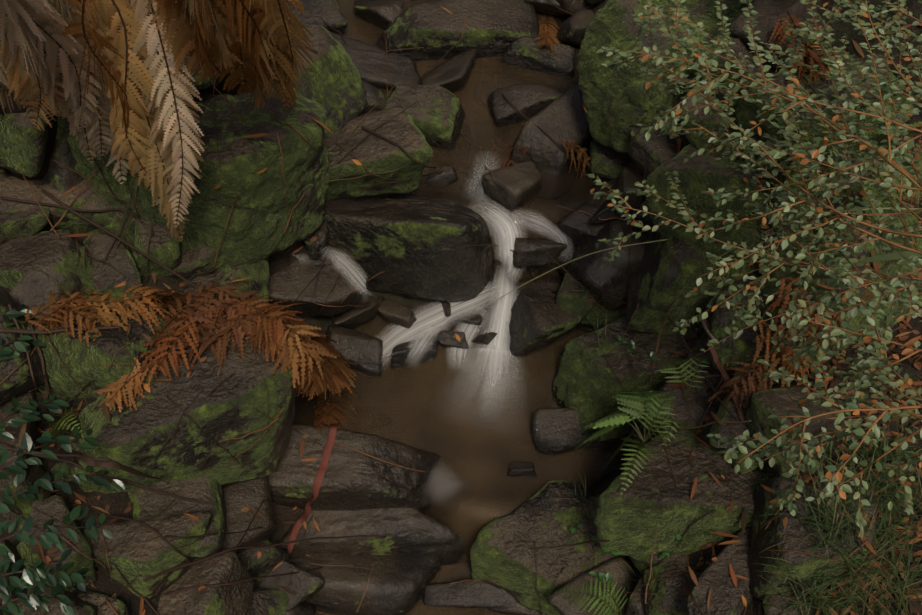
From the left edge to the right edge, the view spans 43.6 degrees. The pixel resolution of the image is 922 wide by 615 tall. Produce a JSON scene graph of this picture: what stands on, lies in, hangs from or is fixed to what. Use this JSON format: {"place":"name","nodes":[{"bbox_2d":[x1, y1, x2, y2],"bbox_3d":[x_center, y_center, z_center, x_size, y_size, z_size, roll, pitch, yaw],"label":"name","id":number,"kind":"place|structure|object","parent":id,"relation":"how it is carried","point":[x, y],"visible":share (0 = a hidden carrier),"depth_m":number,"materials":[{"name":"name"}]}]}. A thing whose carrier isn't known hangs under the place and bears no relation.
{"place":"outdoors","nodes":[
{"label":"outdoors","id":0,"kind":"place"},
{"bbox_2d":[0,0,921,614],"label":"terrain","id":1,"kind":"structure","parent":0,"point":[118,502],"depth_m":4.52,"materials":[{"name":"soil"}]},
{"bbox_2d":[0,607,11,614],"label":"rock","id":2,"kind":"object","parent":1,"relation":"on","point":[2,613],"visible":0.15,"depth_m":3.92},
{"bbox_2d":[0,388,38,478],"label":"rock","id":3,"kind":"object","parent":1,"relation":"on","point":[31,431],"visible":0.25,"depth_m":4.14,"materials":[{"name":"stone"}]},
{"bbox_2d":[0,288,49,403],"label":"rock","id":4,"kind":"object","parent":3,"relation":"on","point":[20,385],"visible":0.69,"depth_m":4.05,"materials":[{"name":"stone"}]},
{"bbox_2d":[0,205,49,244],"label":"rock","id":5,"kind":"object","parent":1,"relation":"on","point":[35,217],"visible":0.62,"depth_m":4.43,"materials":[{"name":"stone"}]},
{"bbox_2d":[0,465,50,545],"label":"rock","id":6,"kind":"object","parent":1,"relation":"on","point":[19,507],"visible":0.33,"depth_m":4.07,"materials":[{"name":"stone"}]},
{"bbox_2d":[9,269,76,320],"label":"rock","id":7,"kind":"object","parent":1,"relation":"on","point":[31,288],"visible":0.23,"depth_m":4.30,"materials":[{"name":"stone"}]},
{"bbox_2d":[0,230,95,299],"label":"rock","id":8,"kind":"object","parent":1,"relation":"on","point":[51,254],"visible":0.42,"depth_m":4.38,"materials":[{"name":"stone"}]},
{"bbox_2d":[12,580,97,614],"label":"rock","id":9,"kind":"object","parent":1,"relation":"on","point":[80,606],"visible":0.58,"depth_m":3.95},
{"bbox_2d":[16,495,96,594],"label":"rock","id":10,"kind":"object","parent":1,"relation":"on","point":[55,507],"visible":0.58,"depth_m":4.07,"materials":[{"name":"stone"}]},
{"bbox_2d":[0,538,26,605],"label":"rock","id":11,"kind":"object","parent":10,"relation":"on","point":[11,547],"visible":0.21,"depth_m":3.97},
{"bbox_2d":[43,108,84,193],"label":"rock","id":12,"kind":"object","parent":1,"relation":"on","point":[60,179],"visible":0.1,"depth_m":4.48,"materials":[{"name":"stone"}]},
{"bbox_2d":[0,109,47,177],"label":"rock","id":13,"kind":"object","parent":12,"relation":"on","point":[23,141],"visible":0.35,"depth_m":4.28,"materials":[{"name":"stone"}]},
{"bbox_2d":[50,443,77,481],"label":"rock","id":14,"kind":"object","parent":1,"relation":"on","point":[55,467],"visible":0.25,"depth_m":4.34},
{"bbox_2d":[0,174,132,232],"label":"rock","id":15,"kind":"object","parent":1,"relation":"on","point":[13,187],"visible":0.31,"depth_m":4.52,"materials":[{"name":"stone"}]},
{"bbox_2d":[27,300,166,399],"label":"rock","id":16,"kind":"object","parent":1,"relation":"on","point":[76,354],"visible":0.38,"depth_m":4.12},
{"bbox_2d":[76,589,128,614],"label":"rock","id":17,"kind":"object","parent":1,"relation":"on","point":[98,600],"visible":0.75,"depth_m":4.03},
{"bbox_2d":[87,212,135,252],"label":"rock","id":18,"kind":"object","parent":1,"relation":"on","point":[114,226],"visible":0.17,"depth_m":4.58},
{"bbox_2d":[132,216,181,275],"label":"rock","id":19,"kind":"object","parent":18,"relation":"on","point":[164,247],"visible":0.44,"depth_m":4.58,"materials":[{"name":"stone"}]},
{"bbox_2d":[82,232,145,307],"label":"rock","id":20,"kind":"object","parent":1,"relation":"on","point":[108,277],"visible":0.35,"depth_m":4.48,"materials":[{"name":"stone"}]},
{"bbox_2d":[0,11,253,179],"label":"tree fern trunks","id":21,"kind":"object","parent":1,"relation":"on","point":[50,143],"visible":0.04,"depth_m":4.47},
{"bbox_2d":[0,0,316,241],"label":"dead fern fronds","id":22,"kind":"object","parent":21,"relation":"attached to","point":[59,51],"visible":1,"depth_m":3.60,"materials":[{"name":"plant"}]},
{"bbox_2d":[79,510,212,600],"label":"rock","id":23,"kind":"object","parent":1,"relation":"on","point":[133,555],"visible":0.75,"depth_m":4.18,"materials":[{"name":"stone"}]},
{"bbox_2d":[128,476,226,557],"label":"rock","id":24,"kind":"object","parent":1,"relation":"on","point":[146,504],"visible":0.44,"depth_m":4.36,"materials":[{"name":"stone"}]},
{"bbox_2d":[142,47,220,89],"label":"rock","id":25,"kind":"object","parent":1,"relation":"on","point":[205,83],"visible":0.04,"depth_m":4.45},
{"bbox_2d":[71,312,300,493],"bbox_3d":[-1.035,0.416,4.457,0.943,0.732,0.529,-18,57,-12],"label":"rock","id":26,"kind":"object","parent":1,"relation":"on","point":[140,435],"visible":0.67,"depth_m":4.17,"materials":[{"name":"stone"}]},
{"bbox_2d":[168,247,226,280],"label":"rock","id":27,"kind":"object","parent":1,"relation":"on","point":[197,263],"visible":0.33,"depth_m":4.67,"materials":[{"name":"stone"}]},
{"bbox_2d":[67,87,328,266],"bbox_3d":[-1.050,-0.567,4.756,0.951,0.873,0.634,11,56,8],"label":"rock","id":28,"kind":"object","parent":1,"relation":"on","point":[251,236],"visible":0.62,"depth_m":4.53,"materials":[{"name":"stone"}]},
{"bbox_2d":[157,550,253,614],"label":"rock","id":29,"kind":"object","parent":1,"relation":"on","point":[234,599],"visible":0.67,"depth_m":4.33,"materials":[{"name":"stone"}]},
{"bbox_2d":[173,258,269,319],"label":"rock","id":30,"kind":"object","parent":1,"relation":"on","point":[229,275],"visible":0.08,"depth_m":4.74,"materials":[{"name":"stone"}]},
{"bbox_2d":[219,476,276,554],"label":"rock","id":31,"kind":"object","parent":1,"relation":"on","point":[238,496],"visible":0.44,"depth_m":4.66,"materials":[{"name":"stone"}]},
{"bbox_2d":[238,540,288,587],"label":"rock","id":32,"kind":"object","parent":1,"relation":"on","point":[268,561],"visible":0.25,"depth_m":4.76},
{"bbox_2d":[247,588,288,614],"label":"rock","id":33,"kind":"object","parent":1,"relation":"on","point":[269,601],"visible":0.58,"depth_m":4.69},
{"bbox_2d":[259,559,324,611],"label":"rock","id":34,"kind":"object","parent":1,"relation":"on","point":[304,586],"visible":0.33,"depth_m":4.80,"materials":[{"name":"stone"}]},
{"bbox_2d":[284,601,315,614],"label":"rock","id":35,"kind":"object","parent":1,"relation":"on","point":[306,608],"visible":0.23,"depth_m":4.89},
{"bbox_2d":[283,0,347,34],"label":"rock","id":36,"kind":"object","parent":1,"relation":"on","point":[330,13],"visible":0.31,"depth_m":5.98,"materials":[{"name":"stone"}]},
{"bbox_2d":[303,223,329,259],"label":"rock","id":37,"kind":"object","parent":1,"relation":"on","point":[321,233],"visible":0.62,"depth_m":5.20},
{"bbox_2d":[268,244,367,315],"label":"rock","id":38,"kind":"object","parent":1,"relation":"on","point":[293,280],"visible":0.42,"depth_m":5.18,"materials":[{"name":"stone"}]},
{"bbox_2d":[278,23,367,138],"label":"rock","id":39,"kind":"object","parent":1,"relation":"on","point":[333,85],"visible":0.48,"depth_m":5.07,"materials":[{"name":"stone"}]},
{"bbox_2d":[267,424,439,510],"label":"rock","id":40,"kind":"object","parent":1,"relation":"on","point":[359,481],"visible":0.58,"depth_m":4.94,"materials":[{"name":"stone"}]},
{"bbox_2d":[325,324,382,376],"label":"rock","id":41,"kind":"object","parent":1,"relation":"on","point":[361,350],"visible":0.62,"depth_m":5.38,"materials":[{"name":"stone"}]},
{"bbox_2d":[288,554,442,614],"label":"rock","id":42,"kind":"object","parent":1,"relation":"on","point":[396,588],"visible":0.46,"depth_m":4.99,"materials":[{"name":"stone"}]},
{"bbox_2d":[278,508,464,564],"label":"rock","id":43,"kind":"object","parent":1,"relation":"on","point":[411,531],"visible":0.4,"depth_m":5.05,"materials":[{"name":"stone"}]},
{"bbox_2d":[357,80,388,116],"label":"rock","id":44,"kind":"object","parent":1,"relation":"on","point":[375,96],"visible":0.25,"depth_m":5.53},
{"bbox_2d":[329,31,420,89],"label":"rock","id":45,"kind":"object","parent":1,"relation":"on","point":[368,61],"visible":0.38,"depth_m":5.86,"materials":[{"name":"stone"}]},
{"bbox_2d":[324,106,432,200],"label":"rock","id":46,"kind":"object","parent":1,"relation":"on","point":[372,153],"visible":0.62,"depth_m":5.04,"materials":[{"name":"stone"}]},
{"bbox_2d":[323,193,494,301],"bbox_3d":[-0.260,-0.310,5.484,0.881,0.660,0.390,10,56,7],"label":"rock","id":47,"kind":"object","parent":1,"relation":"on","point":[411,245],"visible":0.73,"depth_m":5.29,"materials":[{"name":"stone"}]},
{"bbox_2d":[387,84,464,149],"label":"rock","id":48,"kind":"object","parent":1,"relation":"on","point":[436,114],"visible":0.6,"depth_m":5.59,"materials":[{"name":"stone"}]},
{"bbox_2d":[24,11,848,444],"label":"dead fern fronds","id":49,"kind":"object","parent":1,"relation":"on","point":[286,339],"visible":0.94,"depth_m":4.22,"materials":[{"name":"plant"}]},
{"bbox_2d":[374,0,540,60],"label":"rock","id":50,"kind":"object","parent":1,"relation":"on","point":[493,28],"visible":0.77,"depth_m":5.91,"materials":[{"name":"stone"}]},
{"bbox_2d":[297,0,621,614],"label":"creek water","id":51,"kind":"structure","parent":1,"relation":"on","point":[401,404],"depth_m":5.33,"materials":[{"name":"liquid"}]},
{"bbox_2d":[329,295,384,329],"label":"rock","id":52,"kind":"object","parent":51,"relation":"on","point":[352,317],"visible":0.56,"depth_m":5.48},
{"bbox_2d":[354,0,408,29],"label":"rock","id":53,"kind":"object","parent":51,"relation":"on","point":[381,14],"visible":0.52,"depth_m":6.05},
{"bbox_2d":[377,298,417,331],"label":"rock","id":54,"kind":"object","parent":51,"relation":"on","point":[392,312],"visible":0.79,"depth_m":5.53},
{"bbox_2d":[390,336,438,368],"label":"rock","id":55,"kind":"object","parent":51,"relation":"on","point":[400,357],"visible":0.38,"depth_m":5.42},
{"bbox_2d":[280,154,572,504],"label":"water cascade","id":56,"kind":"object","parent":51,"relation":"on","point":[508,286],"visible":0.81,"depth_m":5.42,"materials":[{"name":"liquid"}]},
{"bbox_2d":[426,166,457,188],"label":"rock","id":57,"kind":"object","parent":51,"relation":"in","point":[448,175],"visible":0.98,"depth_m":5.47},
{"bbox_2d":[420,48,478,92],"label":"rock","id":58,"kind":"object","parent":51,"relation":"on","point":[452,74],"visible":0.71,"depth_m":5.81,"materials":[{"name":"stone"}]},
{"bbox_2d":[436,330,468,350],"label":"rock","id":59,"kind":"object","parent":51,"relation":"in","point":[448,340],"visible":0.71,"depth_m":5.46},
{"bbox_2d":[422,579,515,608],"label":"rock","id":60,"kind":"object","parent":51,"relation":"on","point":[472,594],"visible":0.79,"depth_m":5.01,"materials":[{"name":"stone"}]},
{"bbox_2d":[472,325,498,346],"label":"rock","id":61,"kind":"object","parent":51,"relation":"on","point":[485,338],"visible":0.4,"depth_m":5.47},
{"bbox_2d":[507,461,535,476],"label":"rock","id":62,"kind":"object","parent":51,"relation":"on","point":[520,468],"visible":0.96,"depth_m":5.08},
{"bbox_2d":[513,237,567,267],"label":"rock","id":63,"kind":"object","parent":51,"relation":"on","point":[531,251],"visible":1,"depth_m":5.25,"materials":[{"name":"stone"}]},
{"bbox_2d":[532,408,600,454],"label":"rock","id":64,"kind":"object","parent":51,"relation":"on","point":[556,431],"visible":0.71,"depth_m":5.13,"materials":[{"name":"stone"}]},
{"bbox_2d":[556,0,590,14],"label":"rock","id":65,"kind":"object","parent":51,"relation":"on","point":[572,6],"visible":0.4,"depth_m":6.01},
{"bbox_2d":[556,8,593,46],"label":"rock","id":66,"kind":"object","parent":51,"relation":"on","point":[572,29],"visible":0.58,"depth_m":5.93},
{"bbox_2d":[554,273,625,331],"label":"rock","id":67,"kind":"object","parent":51,"relation":"on","point":[566,300],"visible":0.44,"depth_m":5.38,"materials":[{"name":"stone"}]},
{"bbox_2d":[0,0,921,614],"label":"shrub","id":68,"kind":"object","parent":1,"relation":"on","point":[818,358],"depth_m":3.28,"materials":[{"name":"plant"}]},
{"bbox_2d":[0,0,921,614],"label":"bark litter","id":69,"kind":"object","parent":1,"relation":"on","point":[106,462],"visible":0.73,"depth_m":4.45,"materials":[{"name":"wood"}]},
{"bbox_2d":[3,0,921,614],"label":"fallen leaves","id":70,"kind":"object","parent":1,"relation":"on","point":[729,504],"visible":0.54,"depth_m":4.25,"materials":[{"name":"plant"}]},
{"bbox_2d":[442,301,490,327],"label":"rock","id":71,"kind":"object","parent":1,"relation":"on","point":[477,319],"visible":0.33,"depth_m":5.54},
{"bbox_2d":[41,121,921,614],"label":"green fern","id":72,"kind":"object","parent":1,"relation":"on","point":[639,405],"visible":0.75,"depth_m":4.54,"materials":[{"name":"plant"}]},
{"bbox_2d":[482,161,542,213],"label":"rock","id":73,"kind":"object","parent":1,"relation":"on","point":[513,188],"visible":0.88,"depth_m":5.37,"materials":[{"name":"stone"}]},
{"bbox_2d":[489,602,540,614],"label":"rock","id":74,"kind":"object","parent":1,"relation":"on","point":[516,608],"visible":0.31,"depth_m":5.00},
{"bbox_2d":[487,83,563,126],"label":"rock","id":75,"kind":"object","parent":1,"relation":"on","point":[528,101],"visible":0.75,"depth_m":5.69,"materials":[{"name":"stone"}]},
{"bbox_2d":[492,272,580,359],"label":"rock","id":76,"kind":"object","parent":1,"relation":"on","point":[539,318],"visible":0.67,"depth_m":5.40,"materials":[{"name":"stone"}]},
{"bbox_2d":[500,36,575,76],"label":"rock","id":77,"kind":"object","parent":1,"relation":"on","point":[525,52],"visible":0.88,"depth_m":5.89,"materials":[{"name":"stone"}]},
{"bbox_2d":[470,480,626,614],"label":"rock","id":78,"kind":"object","parent":1,"relation":"on","point":[540,518],"visible":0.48,"depth_m":4.90,"materials":[{"name":"stone"}]},
{"bbox_2d":[510,84,593,199],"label":"rock","id":79,"kind":"object","parent":1,"relation":"on","point":[563,117],"visible":0.5,"depth_m":5.53,"materials":[{"name":"stone"}]},
{"bbox_2d":[524,0,590,18],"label":"rock","id":80,"kind":"object","parent":1,"relation":"on","point":[546,7],"visible":0.23,"depth_m":6.08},
{"bbox_2d":[557,202,606,247],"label":"rock","id":81,"kind":"object","parent":1,"relation":"on","point":[575,226],"visible":0.42,"depth_m":5.39,"materials":[{"name":"stone"}]},
{"bbox_2d":[547,556,632,614],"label":"rock","id":82,"kind":"object","parent":1,"relation":"on","point":[617,569],"visible":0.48,"depth_m":4.74,"materials":[{"name":"stone"}]},
{"bbox_2d":[556,219,647,310],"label":"rock","id":83,"kind":"object","parent":1,"relation":"on","point":[615,274],"visible":0.5,"depth_m":5.25,"materials":[{"name":"stone"}]},
{"bbox_2d":[588,139,630,185],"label":"rock","id":84,"kind":"object","parent":1,"relation":"on","point":[606,166],"visible":0.5,"depth_m":5.43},
{"bbox_2d":[588,200,630,223],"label":"rock","id":85,"kind":"object","parent":1,"relation":"on","point":[603,211],"visible":0.27,"depth_m":5.31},
{"bbox_2d":[610,166,643,210],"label":"rock","id":86,"kind":"object","parent":85,"relation":"on","point":[628,179],"visible":0.73,"depth_m":5.22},
{"bbox_2d":[551,316,699,450],"bbox_3d":[0.785,0.332,5.244,0.778,0.523,0.495,-21,58,-14],"label":"rock","id":87,"kind":"object","parent":1,"relation":"on","point":[586,383],"visible":0.44,"depth_m":5.10,"materials":[{"name":"stone"}]},
{"bbox_2d":[625,576,646,614],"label":"rock","id":88,"kind":"object","parent":1,"relation":"on","point":[635,605],"visible":0.33,"depth_m":4.54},
{"bbox_2d":[625,395,653,426],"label":"rock","id":89,"kind":"object","parent":1,"relation":"on","point":[636,420],"depth_m":5.03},
{"bbox_2d":[628,196,653,227],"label":"rock","id":90,"kind":"object","parent":1,"relation":"on","point":[647,219],"visible":0.27,"depth_m":5.21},
{"bbox_2d":[628,124,676,176],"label":"rock","id":91,"kind":"object","parent":1,"relation":"on","point":[652,153],"visible":0.54,"depth_m":5.08,"materials":[{"name":"stone"}]},
{"bbox_2d":[629,553,688,573],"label":"rock","id":92,"kind":"object","parent":1,"relation":"on","point":[643,564],"visible":0.15,"depth_m":4.57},
{"bbox_2d":[577,0,747,152],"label":"rock","id":93,"kind":"object","parent":1,"relation":"on","point":[613,24],"visible":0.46,"depth_m":5.09,"materials":[{"name":"stone"}]},
{"bbox_2d":[642,562,701,614],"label":"rock","id":94,"kind":"object","parent":1,"relation":"on","point":[670,594],"visible":0.67,"depth_m":4.43,"materials":[{"name":"stone"}]},
{"bbox_2d":[626,230,729,334],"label":"rock","id":95,"kind":"object","parent":1,"relation":"on","point":[662,276],"visible":0.38,"depth_m":4.97,"materials":[{"name":"stone"}]},
{"bbox_2d":[633,331,727,444],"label":"rock","id":96,"kind":"object","parent":1,"relation":"on","point":[696,398],"visible":0.25,"depth_m":4.74,"materials":[{"name":"stone"}]},
{"bbox_2d":[594,428,777,560],"bbox_3d":[0.921,0.784,4.604,0.611,0.540,0.613,26,59,17],"label":"rock","id":97,"kind":"object","parent":1,"relation":"on","point":[628,530],"visible":0.62,"depth_m":4.43,"materials":[{"name":"stone"}]},
{"bbox_2d":[475,208,921,614],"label":"grass","id":98,"kind":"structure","parent":1,"relation":"on","point":[833,532],"depth_m":4.00,"materials":[{"name":"plant"}]},
{"bbox_2d":[644,143,774,282],"bbox_3d":[1.168,-0.452,4.968,0.680,0.595,0.560,25,59,17],"label":"rock","id":99,"kind":"object","parent":1,"relation":"on","point":[699,174],"visible":0.4,"depth_m":4.77,"materials":[{"name":"stone"}]},
{"bbox_2d":[678,93,741,160],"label":"rock","id":100,"kind":"object","parent":1,"relation":"on","point":[709,119],"visible":0.25,"depth_m":4.77,"materials":[{"name":"stone"}]},
{"bbox_2d":[685,526,752,614],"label":"rock","id":101,"kind":"object","parent":1,"relation":"on","point":[726,598],"visible":0.48,"depth_m":4.21,"materials":[{"name":"stone"}]},
{"bbox_2d":[701,278,752,332],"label":"rock","id":102,"kind":"object","parent":1,"relation":"on","point":[712,301],"visible":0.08,"depth_m":4.83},
{"bbox_2d":[693,25,774,116],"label":"rock","id":103,"kind":"object","parent":1,"relation":"on","point":[738,46],"visible":0.12,"depth_m":4.62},
{"bbox_2d":[710,275,769,371],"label":"rock","id":104,"kind":"object","parent":1,"relation":"on","point":[744,342],"visible":0.31,"depth_m":4.65,"materials":[{"name":"stone"}]},
{"bbox_2d":[729,349,760,371],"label":"rock","id":105,"kind":"object","parent":104,"relation":"on","point":[734,352],"visible":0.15,"depth_m":4.61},
{"bbox_2d":[709,366,770,448],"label":"rock","id":106,"kind":"object","parent":1,"relation":"on","point":[724,428],"visible":0.42,"depth_m":4.39,"materials":[{"name":"stone"}]},
{"bbox_2d":[732,443,766,473],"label":"rock","id":107,"kind":"object","parent":1,"relation":"on","point":[743,468],"visible":0.21,"depth_m":4.37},
{"bbox_2d":[729,0,833,72],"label":"rock","id":108,"kind":"object","parent":1,"relation":"on","point":[766,16],"visible":0.4,"depth_m":4.55,"materials":[{"name":"stone"}]},
{"bbox_2d":[762,593,807,614],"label":"rock","id":109,"kind":"object","parent":1,"relation":"on","point":[770,610],"visible":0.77,"depth_m":4.06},
{"bbox_2d":[746,385,848,478],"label":"rock","id":110,"kind":"object","parent":1,"relation":"on","point":[764,406],"visible":0.58,"depth_m":4.19,"materials":[{"name":"stone"}]},
{"bbox_2d":[749,477,876,599],"bbox_3d":[1.263,0.805,4.170,0.415,0.344,0.441,1,55,0],"label":"rock","id":111,"kind":"object","parent":1,"relation":"on","point":[768,537],"visible":0.6,"depth_m":4.06,"materials":[{"name":"stone"}]},
{"bbox_2d":[756,150,876,271],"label":"rock","id":112,"kind":"object","parent":1,"relation":"on","point":[856,189],"visible":0.06,"depth_m":4.55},
{"bbox_2d":[735,53,912,196],"bbox_3d":[1.474,-0.751,4.637,0.676,0.495,0.444,-23,58,-15],"label":"rock","id":113,"kind":"object","parent":1,"relation":"on","point":[746,112],"visible":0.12,"depth_m":4.46,"materials":[{"name":"stone"}]},
{"bbox_2d":[758,192,921,384],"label":"rock","id":114,"kind":"object","parent":1,"relation":"on","point":[860,318],"visible":0.33,"depth_m":4.34,"materials":[{"name":"stone"}]}
]}

